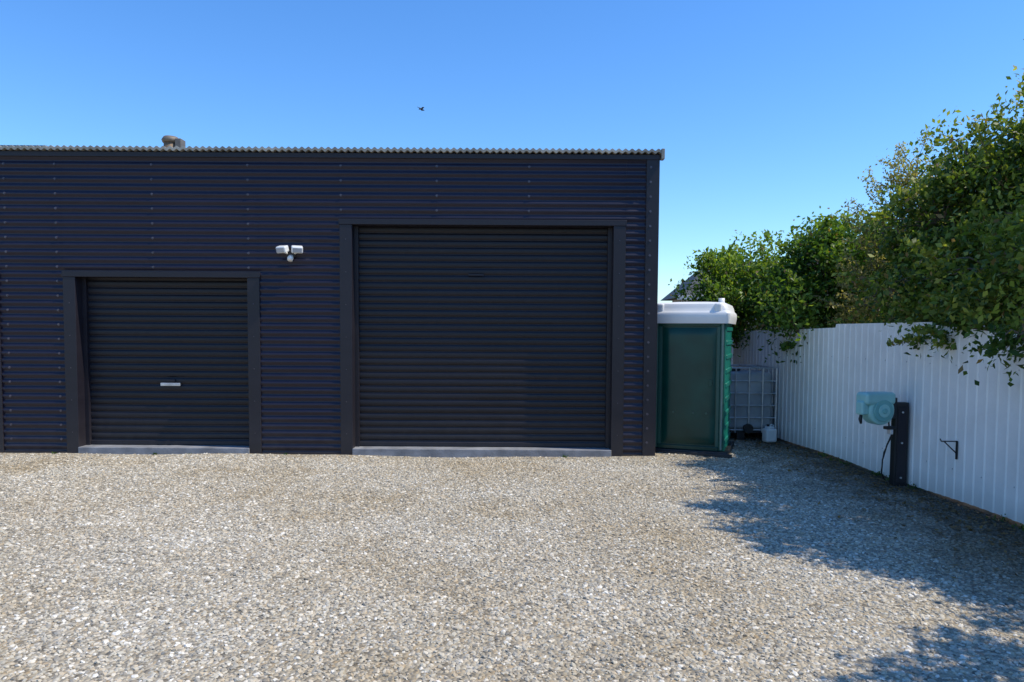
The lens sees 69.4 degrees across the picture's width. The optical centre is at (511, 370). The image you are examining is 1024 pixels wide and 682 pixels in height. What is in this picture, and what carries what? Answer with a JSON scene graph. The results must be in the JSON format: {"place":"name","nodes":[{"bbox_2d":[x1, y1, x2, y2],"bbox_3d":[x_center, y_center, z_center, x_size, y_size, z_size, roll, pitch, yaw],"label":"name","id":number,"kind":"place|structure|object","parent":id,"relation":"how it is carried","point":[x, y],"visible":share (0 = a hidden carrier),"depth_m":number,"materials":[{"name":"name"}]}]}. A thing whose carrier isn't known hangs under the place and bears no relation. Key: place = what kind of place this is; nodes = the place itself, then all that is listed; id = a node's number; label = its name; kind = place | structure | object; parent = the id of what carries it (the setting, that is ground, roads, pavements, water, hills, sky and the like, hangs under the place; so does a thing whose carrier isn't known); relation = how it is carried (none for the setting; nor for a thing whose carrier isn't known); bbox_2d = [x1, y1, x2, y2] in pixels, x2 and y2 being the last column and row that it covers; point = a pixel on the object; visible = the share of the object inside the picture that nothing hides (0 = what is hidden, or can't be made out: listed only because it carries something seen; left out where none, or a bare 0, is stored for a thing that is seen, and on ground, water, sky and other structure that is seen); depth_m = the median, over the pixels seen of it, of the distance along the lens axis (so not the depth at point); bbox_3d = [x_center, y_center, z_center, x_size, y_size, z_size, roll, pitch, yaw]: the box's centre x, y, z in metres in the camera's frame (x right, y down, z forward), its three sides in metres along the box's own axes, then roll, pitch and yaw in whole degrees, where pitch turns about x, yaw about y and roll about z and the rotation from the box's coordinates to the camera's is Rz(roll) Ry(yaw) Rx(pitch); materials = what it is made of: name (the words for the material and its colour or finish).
{"place":"outdoors","nodes":[
{"label":"outdoors","id":0,"kind":"place"},
{"bbox_2d":[0,433,1023,681],"bbox_3d":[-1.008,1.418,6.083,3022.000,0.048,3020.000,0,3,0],"label":"gravel ground","id":1,"kind":"structure","parent":0,"point":[246,567],"depth_m":5.34,"materials":[{"name":"grey gravel"}]},
{"bbox_2d":[0,145,664,456],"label":"metal shed","id":2,"kind":"structure","parent":1,"relation":"on","point":[448,302],"depth_m":10.33,"materials":[{"name":"black metal"}]},
{"bbox_2d":[161,135,185,147],"bbox_3d":[-4.884,-3.103,10.654,0.304,0.505,0.249,0,3,0],"label":"roof vent","id":3,"kind":"object","parent":2,"relation":"on","point":[171,141],"visible":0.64,"depth_m":10.56,"materials":[{"name":"metal"}]},
{"bbox_2d":[276,245,302,261],"bbox_3d":[-3.041,-1.599,10.129,0.371,0.222,0.180,0,3,0],"label":"security light","id":4,"kind":"object","parent":2,"relation":"attached to","point":[293,252],"visible":1,"depth_m":10.08,"materials":[{"name":"white plastic"}]},
{"bbox_2d":[52,451,1023,530],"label":"weeds","id":5,"kind":"object","parent":1,"relation":"on","point":[878,473],"visible":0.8,"depth_m":8.97,"materials":[{"name":"green plant"}]},
{"bbox_2d":[655,298,736,457],"bbox_3d":[2.711,0.075,11.005,1.220,2.250,1.240,1,3,21],"label":"portable toilet","id":6,"kind":"object","parent":1,"relation":"on","point":[693,372],"visible":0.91,"depth_m":10.51,"materials":[{"name":"green plastic"}]},
{"bbox_2d":[661,328,716,444],"bbox_3d":[2.515,0.224,10.537,0.745,1.660,0.028,1,3,21],"label":"door leaf","id":7,"kind":"structure","parent":6,"relation":"in","point":[689,354],"depth_m":10.52,"materials":[{"name":"green plastic"}]},
{"bbox_2d":[668,229,807,356],"bbox_3d":[4.445,-0.799,14.182,2.716,3.891,3.054,0,3,0],"label":"tree","id":8,"kind":"object","parent":1,"relation":"on","point":[725,269],"visible":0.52,"depth_m":13.74,"materials":[{"name":"green plant"}]},
{"bbox_2d":[729,364,777,439],"bbox_3d":[3.747,0.513,12.479,1.142,1.193,1.172,0,3,0],"label":"caged water tank","id":9,"kind":"object","parent":1,"relation":"on","point":[751,400],"visible":0.44,"depth_m":12.07,"materials":[{"name":"plastic"}]},
{"bbox_2d":[762,424,776,442],"bbox_3d":[4.114,1.003,11.817,0.200,0.289,0.140,-1,3,-17],"label":"plastic jug","id":10,"kind":"object","parent":1,"relation":"on","point":[769,433],"visible":1,"depth_m":11.76,"materials":[{"name":"white plastic"}]},
{"bbox_2d":[735,206,897,363],"bbox_3d":[5.082,-0.703,11.975,2.756,3.920,2.980,0,3,0],"label":"tree","id":11,"kind":"object","parent":1,"relation":"on","point":[793,303],"visible":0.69,"depth_m":11.60,"materials":[{"name":"green plant"}]},
{"bbox_2d":[729,433,1023,598],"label":"leaf litter","id":12,"kind":"object","parent":1,"relation":"on","point":[941,506],"visible":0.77,"depth_m":7.76,"materials":[{"name":"brown plant"}]},
{"bbox_2d":[731,322,1023,525],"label":"metal fence","id":13,"kind":"object","parent":1,"relation":"on","point":[830,376],"visible":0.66,"depth_m":8.32,"materials":[{"name":"white metal"}]},
{"bbox_2d":[940,439,957,458],"bbox_3d":[4.465,0.805,7.571,0.181,0.213,0.028,0,3,0],"label":"shelf bracket","id":14,"kind":"object","parent":13,"relation":"attached to","point":[956,451],"visible":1,"depth_m":7.57,"materials":[{"name":"black metal"}]},
{"bbox_2d":[816,127,967,326],"bbox_3d":[5.538,-1.113,10.688,2.038,4.862,2.019,0,3,0],"label":"tree","id":15,"kind":"object","parent":1,"relation":"on","point":[872,265],"visible":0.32,"depth_m":10.73,"materials":[{"name":"green plant"}]},
{"bbox_2d":[889,402,908,486],"bbox_3d":[4.435,0.894,8.468,0.150,1.060,0.118,0,3,0],"label":"steel post","id":16,"kind":"object","parent":1,"relation":"on","point":[898,457],"visible":0.81,"depth_m":8.43,"materials":[{"name":"black metal"}]},
{"bbox_2d":[856,391,896,479],"bbox_3d":[4.142,0.761,8.396,0.475,1.029,0.235,0,3,-14],"label":"hose reel","id":17,"kind":"object","parent":16,"relation":"attached to","point":[878,408],"visible":1,"depth_m":8.30,"materials":[{"name":"teal plastic"}]},
{"bbox_2d":[805,177,1014,327],"bbox_3d":[7.691,-1.290,13.028,5.078,5.007,2.822,3,4,39],"label":"tree","id":18,"kind":"object","parent":1,"relation":"on","point":[895,232],"visible":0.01,"depth_m":13.34,"materials":[{"name":"green plant"}]},
{"bbox_2d":[831,39,1023,386],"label":"tree","id":19,"kind":"object","parent":1,"relation":"on","point":[983,285],"visible":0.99,"depth_m":8.11,"materials":[{"name":"green plant"}]},
{"bbox_2d":[0,0,1023,302],"label":"sky","id":20,"kind":"structure","parent":0,"point":[764,114],"materials":[{"name":"blue"}]},
{"bbox_2d":[672,300,999,366],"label":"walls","id":21,"kind":"structure","parent":0,"point":[732,338],"depth_m":25.32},
{"bbox_2d":[660,261,834,300],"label":"hip roof","id":22,"kind":"structure","parent":21,"relation":"on","point":[668,297],"depth_m":26.36,"materials":[{"name":"tile"}]},
{"bbox_2d":[677,296,698,299],"bbox_3d":[11.764,-2.404,24.855,12.400,0.140,0.100,0,3,0],"label":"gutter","id":23,"kind":"object","parent":22,"relation":"attached to","point":[680,298],"visible":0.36,"depth_m":24.81,"materials":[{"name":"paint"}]},
{"bbox_2d":[747,319,780,330],"bbox_3d":[8.457,-1.183,25.260,1.400,1.100,0.060,0,3,0],"label":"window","id":24,"kind":"structure","parent":21,"relation":"attached to","point":[761,327],"depth_m":25.21,"materials":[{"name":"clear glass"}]}
]}

